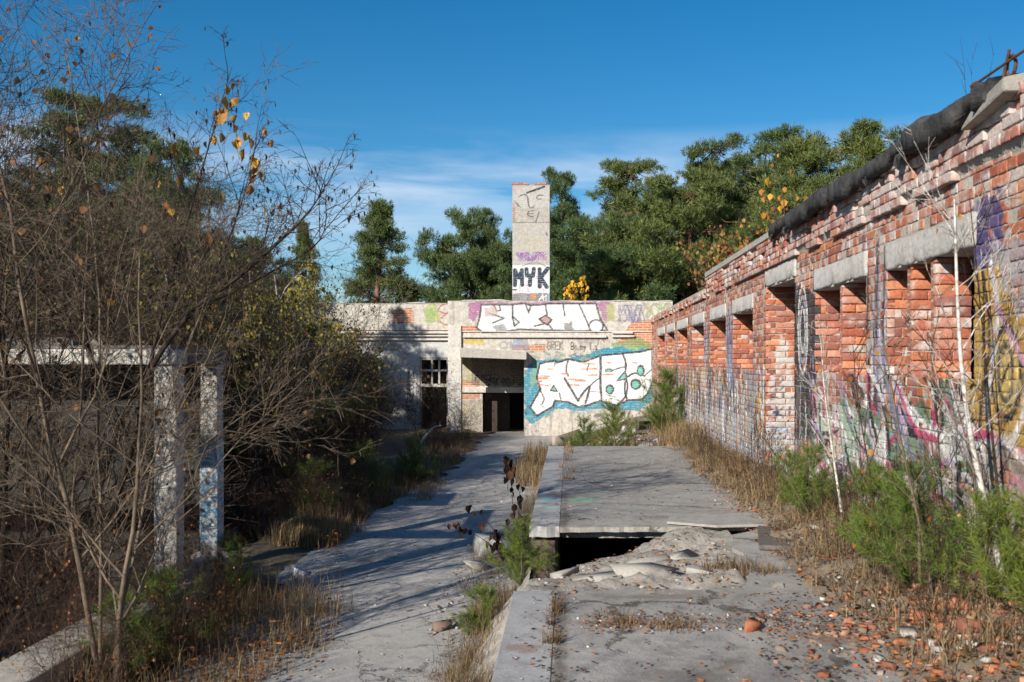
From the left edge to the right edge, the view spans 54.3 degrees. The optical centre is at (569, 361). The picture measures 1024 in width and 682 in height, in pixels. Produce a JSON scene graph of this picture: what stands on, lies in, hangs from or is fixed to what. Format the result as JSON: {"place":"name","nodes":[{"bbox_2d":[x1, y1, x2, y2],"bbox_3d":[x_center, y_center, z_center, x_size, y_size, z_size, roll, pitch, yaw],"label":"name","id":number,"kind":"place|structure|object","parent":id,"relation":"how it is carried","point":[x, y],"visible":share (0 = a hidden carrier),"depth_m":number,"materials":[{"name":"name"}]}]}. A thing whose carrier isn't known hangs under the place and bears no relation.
{"place":"outdoors","nodes":[
{"label":"outdoors","id":0,"kind":"place"},
{"bbox_2d":[0,423,651,681],"bbox_3d":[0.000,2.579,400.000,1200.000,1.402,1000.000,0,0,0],"label":"ground","id":1,"kind":"structure","parent":0,"point":[574,552],"depth_m":16.57,"materials":[{"name":"soil"}]},
{"bbox_2d":[0,306,75,621],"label":"bare tree","id":2,"kind":"object","parent":1,"relation":"on","point":[18,356],"visible":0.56,"depth_m":7.44,"materials":[{"name":"brown plant"}]},
{"bbox_2d":[0,521,135,661],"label":"bare shrub","id":3,"kind":"object","parent":1,"relation":"on","point":[18,606],"visible":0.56,"depth_m":7.19,"materials":[{"name":"brown plant"}]},
{"bbox_2d":[0,190,135,335],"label":"pine tree","id":4,"kind":"object","parent":1,"relation":"on","point":[56,207],"visible":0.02,"depth_m":27.66,"materials":[{"name":"green plant"}]},
{"bbox_2d":[0,0,160,484],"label":"bare tree","id":5,"kind":"object","parent":1,"relation":"on","point":[46,140],"visible":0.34,"depth_m":9.10,"materials":[{"name":"brown plant"}]},
{"bbox_2d":[0,74,192,335],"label":"bare tree","id":6,"kind":"object","parent":1,"relation":"on","point":[61,216],"visible":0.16,"depth_m":15.15,"materials":[{"name":"brown plant"}]},
{"bbox_2d":[0,529,201,681],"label":"bare shrub","id":7,"kind":"object","parent":1,"relation":"on","point":[76,640],"visible":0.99,"depth_m":6.48,"materials":[{"name":"brown plant"}]},
{"bbox_2d":[0,83,206,258],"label":"pine tree","id":8,"kind":"object","parent":1,"relation":"on","point":[53,91],"visible":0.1,"depth_m":32.37,"materials":[{"name":"green plant"}]},
{"bbox_2d":[57,587,157,677],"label":"young pine","id":9,"kind":"object","parent":1,"relation":"on","point":[134,617],"visible":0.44,"depth_m":7.17,"materials":[{"name":"green plant"}]},
{"bbox_2d":[0,337,226,602],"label":"concrete porch","id":10,"kind":"object","parent":1,"relation":"on","point":[216,473],"visible":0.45,"depth_m":11.23,"materials":[{"name":"grey concrete"}]},
{"bbox_2d":[0,423,231,649],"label":"bare shrub","id":11,"kind":"object","parent":1,"relation":"on","point":[32,551],"visible":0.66,"depth_m":7.52,"materials":[{"name":"brown plant"}]},
{"bbox_2d":[0,557,238,681],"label":"wall","id":12,"kind":"structure","parent":1,"relation":"on","point":[5,664],"depth_m":6.93,"materials":[{"name":"concrete"}]},
{"bbox_2d":[0,0,239,635],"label":"bare tree","id":13,"kind":"object","parent":1,"relation":"on","point":[111,96],"visible":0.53,"depth_m":7.67,"materials":[{"name":"brown plant"}]},
{"bbox_2d":[6,187,268,498],"bbox_3d":[-7.080,-0.108,15.043,5.262,5.017,4.842,0,0,14],"label":"bare shrub","id":14,"kind":"object","parent":1,"relation":"on","point":[128,300],"visible":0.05,"depth_m":14.64,"materials":[{"name":"brown plant"}]},
{"bbox_2d":[0,63,281,394],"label":"bare tree","id":15,"kind":"object","parent":1,"relation":"on","point":[141,195],"visible":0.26,"depth_m":14.51,"materials":[{"name":"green plant"}]},
{"bbox_2d":[51,509,240,671],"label":"bare shrub","id":16,"kind":"object","parent":1,"relation":"on","point":[154,611],"visible":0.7,"depth_m":7.60,"materials":[{"name":"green plant"}]},
{"bbox_2d":[0,0,298,652],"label":"bare tree","id":17,"kind":"object","parent":1,"relation":"on","point":[123,336],"visible":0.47,"depth_m":9.30,"materials":[{"name":"brown plant"}]},
{"bbox_2d":[0,263,308,551],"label":"bare shrub","id":18,"kind":"object","parent":1,"relation":"on","point":[242,322],"visible":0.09,"depth_m":13.88,"materials":[{"name":"brown plant"}]},
{"bbox_2d":[0,120,314,484],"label":"bare shrub","id":19,"kind":"object","parent":1,"relation":"on","point":[231,325],"visible":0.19,"depth_m":14.70,"materials":[{"name":"brown plant"}]},
{"bbox_2d":[88,476,227,581],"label":"bare shrub","id":20,"kind":"object","parent":1,"relation":"on","point":[153,536],"visible":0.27,"depth_m":9.90,"materials":[{"name":"brown plant"}]},
{"bbox_2d":[0,211,316,581],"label":"bare shrub","id":21,"kind":"object","parent":1,"relation":"on","point":[136,330],"visible":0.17,"depth_m":12.96,"materials":[{"name":"brown plant"}]},
{"bbox_2d":[80,136,252,321],"bbox_3d":[-10.529,-1.691,25.577,3.859,8.503,4.247,0,0,39],"label":"pine tree","id":22,"kind":"object","parent":1,"relation":"on","point":[180,148],"visible":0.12,"depth_m":25.34,"materials":[{"name":"green plant"}]},
{"bbox_2d":[10,238,323,463],"bbox_3d":[-6.346,0.289,15.040,4.636,4.278,4.697,0,0,-28],"label":"bare shrub","id":23,"kind":"object","parent":1,"relation":"on","point":[228,324],"visible":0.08,"depth_m":14.77,"materials":[{"name":"brown plant"}]},
{"bbox_2d":[110,563,226,666],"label":"young pine","id":24,"kind":"object","parent":1,"relation":"on","point":[154,579],"visible":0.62,"depth_m":7.84,"materials":[{"name":"green plant"}]},
{"bbox_2d":[103,502,253,634],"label":"bare shrub","id":25,"kind":"object","parent":1,"relation":"on","point":[207,582],"visible":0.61,"depth_m":8.26,"materials":[{"name":"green plant"}]},
{"bbox_2d":[21,182,346,425],"bbox_3d":[-6.514,-0.404,16.493,5.326,5.518,5.789,0,0,13],"label":"bare shrub","id":26,"kind":"object","parent":1,"relation":"on","point":[192,292],"visible":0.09,"depth_m":16.40,"materials":[{"name":"brown plant"}]},
{"bbox_2d":[0,137,377,656],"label":"bare tree","id":27,"kind":"object","parent":1,"relation":"on","point":[82,372],"visible":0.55,"depth_m":8.11,"materials":[{"name":"brown plant"}]},
{"bbox_2d":[0,25,381,512],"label":"bare tree","id":28,"kind":"object","parent":1,"relation":"on","point":[222,119],"visible":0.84,"depth_m":7.73,"materials":[{"name":"brown plant"}]},
{"bbox_2d":[93,238,302,454],"bbox_3d":[-5.705,0.249,15.607,2.964,4.279,2.760,0,0,18],"label":"birch tree","id":29,"kind":"object","parent":1,"relation":"on","point":[278,346],"visible":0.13,"depth_m":15.40,"materials":[{"name":"green plant"}]},
{"bbox_2d":[86,243,333,494],"bbox_3d":[-6.081,0.225,16.726,4.611,4.256,4.673,0,0,-32],"label":"bare shrub","id":30,"kind":"object","parent":1,"relation":"on","point":[281,321],"visible":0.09,"depth_m":16.62,"materials":[{"name":"brown plant"}]},
{"bbox_2d":[0,0,436,681],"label":"bare tree","id":31,"kind":"object","parent":1,"relation":"on","point":[140,472],"visible":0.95,"depth_m":6.95,"materials":[{"name":"brown plant"}]},
{"bbox_2d":[128,319,315,510],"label":"bare shrub","id":32,"kind":"object","parent":1,"relation":"on","point":[239,403],"visible":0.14,"depth_m":14.67,"materials":[{"name":"brown plant"}]},
{"bbox_2d":[193,529,260,594],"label":"young pine","id":33,"kind":"object","parent":1,"relation":"on","point":[231,556],"visible":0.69,"depth_m":9.56,"materials":[{"name":"green plant"}]},
{"bbox_2d":[83,230,388,500],"bbox_3d":[-5.496,0.228,15.470,4.798,4.370,4.735,0,0,21],"label":"bare shrub","id":34,"kind":"object","parent":1,"relation":"on","point":[286,318],"visible":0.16,"depth_m":15.61,"materials":[{"name":"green plant"}]},
{"bbox_2d":[100,195,375,503],"bbox_3d":[-5.938,-0.115,16.096,5.262,5.017,4.842,0,0,-25],"label":"bare shrub","id":35,"kind":"object","parent":1,"relation":"on","point":[313,349],"visible":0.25,"depth_m":16.03,"materials":[{"name":"green plant"}]},
{"bbox_2d":[184,449,316,549],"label":"bare shrub","id":36,"kind":"object","parent":1,"relation":"on","point":[247,530],"visible":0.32,"depth_m":13.59,"materials":[{"name":"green plant"}]},
{"bbox_2d":[120,265,386,550],"bbox_3d":[-4.951,0.694,14.779,4.473,4.264,4.116,0,0,16],"label":"bare shrub","id":37,"kind":"object","parent":1,"relation":"on","point":[279,430],"visible":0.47,"depth_m":14.42,"materials":[{"name":"brown plant"}]},
{"bbox_2d":[202,233,330,322],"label":"pine tree","id":38,"kind":"object","parent":1,"relation":"on","point":[242,246],"visible":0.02,"depth_m":34.16,"materials":[{"name":"green plant"}]},
{"bbox_2d":[190,241,357,486],"bbox_3d":[-5.326,0.095,17.531,2.886,4.473,3.098,0,0,-39],"label":"birch tree","id":39,"kind":"object","parent":1,"relation":"on","point":[318,333],"visible":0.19,"depth_m":17.54,"materials":[{"name":"green plant"}]},
{"bbox_2d":[225,450,325,539],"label":"bare shrub","id":40,"kind":"object","parent":1,"relation":"on","point":[265,506],"visible":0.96,"depth_m":12.85,"materials":[{"name":"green plant"}]},
{"bbox_2d":[176,234,386,483],"bbox_3d":[-5.816,-0.108,18.835,4.842,5.017,5.263,0,0,-8],"label":"bare shrub","id":41,"kind":"object","parent":1,"relation":"on","point":[300,341],"visible":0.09,"depth_m":18.78,"materials":[{"name":"brown plant"}]},
{"bbox_2d":[223,384,342,546],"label":"bare shrub","id":42,"kind":"object","parent":1,"relation":"on","point":[265,476],"visible":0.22,"depth_m":14.63,"materials":[{"name":"brown plant"}]},
{"bbox_2d":[206,252,380,478],"bbox_3d":[-5.317,0.157,19.096,2.823,4.376,3.031,0,0,9],"label":"birch tree","id":43,"kind":"object","parent":1,"relation":"on","point":[310,325],"visible":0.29,"depth_m":18.60,"materials":[{"name":"green plant"}]},
{"bbox_2d":[215,268,392,489],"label":"bare shrub","id":44,"kind":"object","parent":1,"relation":"on","point":[295,384],"visible":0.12,"depth_m":17.39,"materials":[{"name":"brown plant"}]},
{"bbox_2d":[266,426,346,510],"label":"bare shrub","id":45,"kind":"object","parent":1,"relation":"on","point":[307,468],"visible":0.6,"depth_m":14.32,"materials":[{"name":"brown plant"}]},
{"bbox_2d":[286,220,336,302],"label":"pine tree","id":46,"kind":"object","parent":1,"relation":"on","point":[301,240],"visible":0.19,"depth_m":49.98,"materials":[{"name":"green plant"}]},
{"bbox_2d":[289,454,346,516],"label":"young pine","id":47,"kind":"object","parent":1,"relation":"on","point":[323,491],"visible":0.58,"depth_m":14.28,"materials":[{"name":"green plant"}]},
{"bbox_2d":[258,432,384,518],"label":"bare shrub","id":48,"kind":"object","parent":1,"relation":"on","point":[315,487],"visible":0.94,"depth_m":13.45,"materials":[{"name":"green plant"}]},
{"bbox_2d":[301,432,385,502],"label":"bare shrub","id":49,"kind":"object","parent":1,"relation":"on","point":[356,469],"visible":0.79,"depth_m":15.53,"materials":[{"name":"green plant"}]},
{"bbox_2d":[318,387,407,467],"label":"bare shrub","id":50,"kind":"object","parent":1,"relation":"on","point":[369,433],"visible":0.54,"depth_m":21.65,"materials":[{"name":"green plant"}]},
{"bbox_2d":[316,297,419,452],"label":"bare shrub","id":51,"kind":"object","parent":1,"relation":"on","point":[378,393],"visible":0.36,"depth_m":24.02,"materials":[{"name":"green plant"}]},
{"bbox_2d":[337,438,399,497],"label":"young pine","id":52,"kind":"object","parent":1,"relation":"on","point":[377,471],"visible":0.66,"depth_m":16.39,"materials":[{"name":"green plant"}]},
{"bbox_2d":[282,248,456,450],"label":"bare shrub","id":53,"kind":"object","parent":1,"relation":"on","point":[368,348],"visible":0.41,"depth_m":26.09,"materials":[{"name":"green plant"}]},
{"bbox_2d":[341,196,422,302],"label":"pine tree","id":54,"kind":"object","parent":1,"relation":"on","point":[382,228],"visible":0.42,"depth_m":45.66,"materials":[{"name":"green plant"}]},
{"bbox_2d":[384,433,445,484],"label":"young pine","id":55,"kind":"object","parent":1,"relation":"on","point":[414,461],"visible":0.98,"depth_m":19.14,"materials":[{"name":"green plant"}]},
{"bbox_2d":[383,355,467,433],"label":"bare shrub","id":56,"kind":"object","parent":1,"relation":"on","point":[428,398],"visible":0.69,"depth_m":29.55,"materials":[{"name":"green plant"}]},
{"bbox_2d":[388,380,467,439],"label":"bare shrub","id":57,"kind":"object","parent":1,"relation":"on","point":[436,409],"visible":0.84,"depth_m":28.20,"materials":[{"name":"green plant"}]},
{"bbox_2d":[405,204,511,302],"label":"pine tree","id":58,"kind":"object","parent":1,"relation":"on","point":[471,272],"visible":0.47,"depth_m":45.32,"materials":[{"name":"green plant"}]},
{"bbox_2d":[443,580,500,634],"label":"young pine","id":59,"kind":"object","parent":1,"relation":"on","point":[480,591],"visible":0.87,"depth_m":8.60,"materials":[{"name":"green plant"}]},
{"bbox_2d":[291,182,672,435],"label":"graffiti building","id":60,"kind":"structure","parent":1,"relation":"on","point":[532,358],"depth_m":31.40,"materials":[{"name":"paint"}]},
{"bbox_2d":[485,393,509,430],"bbox_3d":[-2.463,1.733,33.865,0.846,1.333,0.070,0,0,0],"label":"door","id":61,"kind":"structure","parent":60,"relation":"in","point":[498,405],"depth_m":33.85,"materials":[{"name":"brown wood"}]},
{"bbox_2d":[447,456,530,566],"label":"dead weed","id":62,"kind":"object","parent":1,"relation":"on","point":[509,471],"visible":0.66,"depth_m":11.30,"materials":[{"name":"brown plant"}]},
{"bbox_2d":[36,407,1023,681],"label":"dry grass","id":63,"kind":"structure","parent":1,"relation":"on","point":[530,463],"depth_m":8.56,"materials":[{"name":"plant"}]},
{"bbox_2d":[72,446,1023,681],"bbox_3d":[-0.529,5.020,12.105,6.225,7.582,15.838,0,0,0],"label":"leaf litter","id":64,"kind":"object","parent":1,"relation":"on","point":[1009,653],"visible":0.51,"depth_m":7.01,"materials":[{"name":"plant"}]},
{"bbox_2d":[539,165,593,284],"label":"pine tree","id":65,"kind":"object","parent":1,"relation":"on","point":[566,206],"visible":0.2,"depth_m":51.31,"materials":[{"name":"green plant"}]},
{"bbox_2d":[491,215,682,304],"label":"pine tree","id":66,"kind":"object","parent":1,"relation":"on","point":[573,253],"visible":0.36,"depth_m":42.27,"materials":[{"name":"green plant"}]},
{"bbox_2d":[532,537,655,571],"bbox_3d":[1.120,2.518,8.100,2.960,1.665,20.200,0,0,0],"label":"platform foundation","id":67,"kind":"object","parent":1,"relation":"on","point":[558,548],"visible":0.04,"depth_m":15.32,"materials":[{"name":"concrete"}]},
{"bbox_2d":[491,446,563,681],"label":"platform kerb","id":68,"kind":"structure","parent":67,"relation":"on","point":[508,668],"depth_m":6.04,"materials":[{"name":"concrete"}]},
{"bbox_2d":[532,537,555,578],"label":"brick pier","id":69,"kind":"structure","parent":67,"relation":"on","point":[551,544],"depth_m":9.36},
{"bbox_2d":[551,446,911,681],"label":"platform","id":70,"kind":"structure","parent":67,"relation":"on","point":[612,664],"depth_m":6.22,"materials":[{"name":"concrete"}]},
{"bbox_2d":[667,512,774,527],"bbox_3d":[1.485,1.526,9.600,1.129,0.024,0.799,0,0,0],"label":"concrete slab piece","id":71,"kind":"object","parent":70,"relation":"on","point":[715,519],"visible":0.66,"depth_m":9.47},
{"bbox_2d":[757,526,793,549],"bbox_3d":[1.773,1.524,8.610,0.281,0.037,0.983,0,0,10],"label":"board","id":72,"kind":"object","parent":70,"relation":"on","point":[763,540],"visible":0.56,"depth_m":8.32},
{"bbox_2d":[585,398,643,445],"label":"young pine","id":73,"kind":"object","parent":1,"relation":"on","point":[615,414],"visible":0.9,"depth_m":20.56,"materials":[{"name":"green plant"}]},
{"bbox_2d":[464,526,788,681],"bbox_3d":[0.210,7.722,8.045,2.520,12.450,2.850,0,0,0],"label":"rubble slope","id":74,"kind":"structure","parent":1,"relation":"on","point":[664,577],"depth_m":7.50,"materials":[{"name":"concrete"}]},
{"bbox_2d":[480,512,559,586],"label":"young pine","id":75,"kind":"object","parent":74,"relation":"on","point":[518,546],"visible":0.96,"depth_m":8.70,"materials":[{"name":"green plant"}]},
{"bbox_2d":[611,562,679,576],"bbox_3d":[0.550,1.539,7.350,0.498,0.058,0.199,1,10,-23],"label":"concrete flake","id":76,"kind":"object","parent":74,"relation":"on","point":[631,569],"visible":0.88,"depth_m":7.31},
{"bbox_2d":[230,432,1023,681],"bbox_3d":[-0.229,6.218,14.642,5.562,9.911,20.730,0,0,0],"label":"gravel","id":77,"kind":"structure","parent":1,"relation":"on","point":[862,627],"depth_m":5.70,"materials":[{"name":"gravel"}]},
{"bbox_2d":[560,157,720,300],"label":"pine tree","id":78,"kind":"object","parent":1,"relation":"on","point":[621,169],"visible":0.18,"depth_m":47.53,"materials":[{"name":"green plant"}]},
{"bbox_2d":[578,163,781,304],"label":"pine tree","id":79,"kind":"object","parent":1,"relation":"on","point":[672,207],"visible":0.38,"depth_m":42.04,"materials":[{"name":"green plant"}]},
{"bbox_2d":[663,131,756,293],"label":"pine tree","id":80,"kind":"object","parent":1,"relation":"on","point":[707,164],"visible":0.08,"depth_m":49.86,"materials":[{"name":"green plant"}]},
{"bbox_2d":[686,121,807,230],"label":"pine tree","id":81,"kind":"object","parent":1,"relation":"on","point":[777,135],"visible":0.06,"depth_m":52.77,"materials":[{"name":"green plant"}]},
{"bbox_2d":[680,170,838,400],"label":"pine tree","id":82,"kind":"object","parent":1,"relation":"on","point":[815,183],"visible":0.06,"depth_m":44.65,"materials":[{"name":"green plant"}]},
{"bbox_2d":[717,116,907,211],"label":"pine tree","id":83,"kind":"object","parent":1,"relation":"on","point":[866,144],"visible":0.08,"depth_m":48.93,"materials":[{"name":"green plant"}]},
{"bbox_2d":[651,49,1023,583],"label":"brick building","id":84,"kind":"structure","parent":1,"relation":"on","point":[730,339],"depth_m":8.23,"materials":[{"name":"brick"}]},
{"bbox_2d":[675,225,743,298],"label":"roof shrub","id":85,"kind":"object","parent":84,"relation":"on","point":[716,259],"visible":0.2,"depth_m":26.46,"materials":[{"name":"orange plant"}]},
{"bbox_2d":[708,203,787,255],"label":"roof shrub","id":86,"kind":"object","parent":84,"relation":"on","point":[721,245],"visible":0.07,"depth_m":23.72,"materials":[{"name":"yellow plant"}]},
{"bbox_2d":[155,431,551,681],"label":"path","id":87,"kind":"structure","parent":0,"point":[380,565],"depth_m":10.64,"materials":[{"name":"concrete"}]},
{"bbox_2d":[0,0,1023,302],"label":"sky","id":88,"kind":"structure","parent":0,"point":[448,103],"materials":[{"name":"blue"}]},
{"bbox_2d":[615,416,1023,681],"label":"bank","id":89,"kind":"structure","parent":0,"point":[965,665],"depth_m":6.37,"materials":[{"name":"soil"}]},
{"bbox_2d":[638,363,686,433],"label":"young pine","id":90,"kind":"object","parent":89,"relation":"on","point":[666,387],"visible":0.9,"depth_m":22.37,"materials":[{"name":"green plant"}]},
{"bbox_2d":[770,448,821,503],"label":"young pine","id":91,"kind":"object","parent":89,"relation":"on","point":[786,464],"visible":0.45,"depth_m":9.85,"materials":[{"name":"green plant"}]},
{"bbox_2d":[775,438,857,515],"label":"young pine","id":92,"kind":"object","parent":89,"relation":"on","point":[805,480],"visible":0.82,"depth_m":9.09,"materials":[{"name":"green plant"}]},
{"bbox_2d":[794,314,842,511],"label":"birch sapling","id":93,"kind":"object","parent":89,"relation":"on","point":[830,436],"visible":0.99,"depth_m":8.10,"materials":[{"name":"white plant"}]},
{"bbox_2d":[796,443,880,559],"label":"bank shrub","id":94,"kind":"object","parent":89,"relation":"on","point":[830,495],"visible":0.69,"depth_m":7.21,"materials":[{"name":"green plant"}]},
{"bbox_2d":[827,468,922,568],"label":"young pine","id":95,"kind":"object","parent":89,"relation":"on","point":[873,490],"visible":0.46,"depth_m":6.89,"materials":[{"name":"green plant"}]},
{"bbox_2d":[847,459,913,530],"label":"young pine","id":96,"kind":"object","parent":89,"relation":"on","point":[856,478],"visible":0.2,"depth_m":7.67,"materials":[{"name":"green plant"}]},
{"bbox_2d":[845,312,917,549],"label":"sapling","id":97,"kind":"object","parent":89,"relation":"on","point":[859,407],"visible":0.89,"depth_m":7.01,"materials":[{"name":"brown plant"}]},
{"bbox_2d":[830,285,962,597],"bbox_3d":[1.933,0.495,5.926,0.806,1.933,0.538,0,0,-45],"label":"sapling","id":98,"kind":"object","parent":89,"relation":"on","point":[870,451],"visible":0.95,"depth_m":5.90,"materials":[{"name":"grey plant"}]},
{"bbox_2d":[838,447,985,588],"bbox_3d":[2.188,0.998,6.093,0.935,0.986,1.034,0,0,-37],"label":"young pine","id":99,"kind":"object","parent":89,"relation":"on","point":[905,503],"visible":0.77,"depth_m":6.07,"materials":[{"name":"green plant"}]},
{"bbox_2d":[877,306,977,566],"bbox_3d":[2.297,0.524,6.261,0.608,1.773,0.649,0,0,0],"label":"sapling","id":100,"kind":"object","parent":89,"relation":"on","point":[935,399],"visible":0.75,"depth_m":6.20,"materials":[{"name":"brown plant"}]},
{"bbox_2d":[841,465,1023,633],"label":"bank shrub","id":101,"kind":"object","parent":89,"relation":"on","point":[939,559],"visible":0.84,"depth_m":5.40,"materials":[{"name":"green plant"}]},
{"bbox_2d":[892,339,997,555],"bbox_3d":[2.192,0.590,5.609,0.518,1.459,0.544,0,0,-35],"label":"sapling","id":102,"kind":"object","parent":89,"relation":"on","point":[926,456],"visible":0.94,"depth_m":5.60,"materials":[{"name":"brown plant"}]},
{"bbox_2d":[875,126,1023,596],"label":"birch sapling","id":103,"kind":"object","parent":89,"relation":"on","point":[974,456],"visible":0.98,"depth_m":5.48,"materials":[{"name":"white plant"}]},
{"bbox_2d":[893,386,1020,588],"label":"bank shrub","id":104,"kind":"object","parent":89,"relation":"on","point":[956,463],"visible":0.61,"depth_m":5.98,"materials":[{"name":"grey plant"}]},
{"bbox_2d":[914,484,1023,604],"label":"young pine","id":105,"kind":"object","parent":89,"relation":"on","point":[993,504],"visible":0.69,"depth_m":5.49,"materials":[{"name":"green plant"}]},
{"bbox_2d":[925,178,1022,548],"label":"sapling","id":106,"kind":"object","parent":89,"relation":"on","point":[992,438],"visible":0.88,"depth_m":5.74,"materials":[{"name":"grey plant"}]},
{"bbox_2d":[952,482,1023,609],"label":"young pine","id":107,"kind":"object","parent":89,"relation":"on","point":[1018,583],"visible":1,"depth_m":4.98,"materials":[{"name":"green plant"}]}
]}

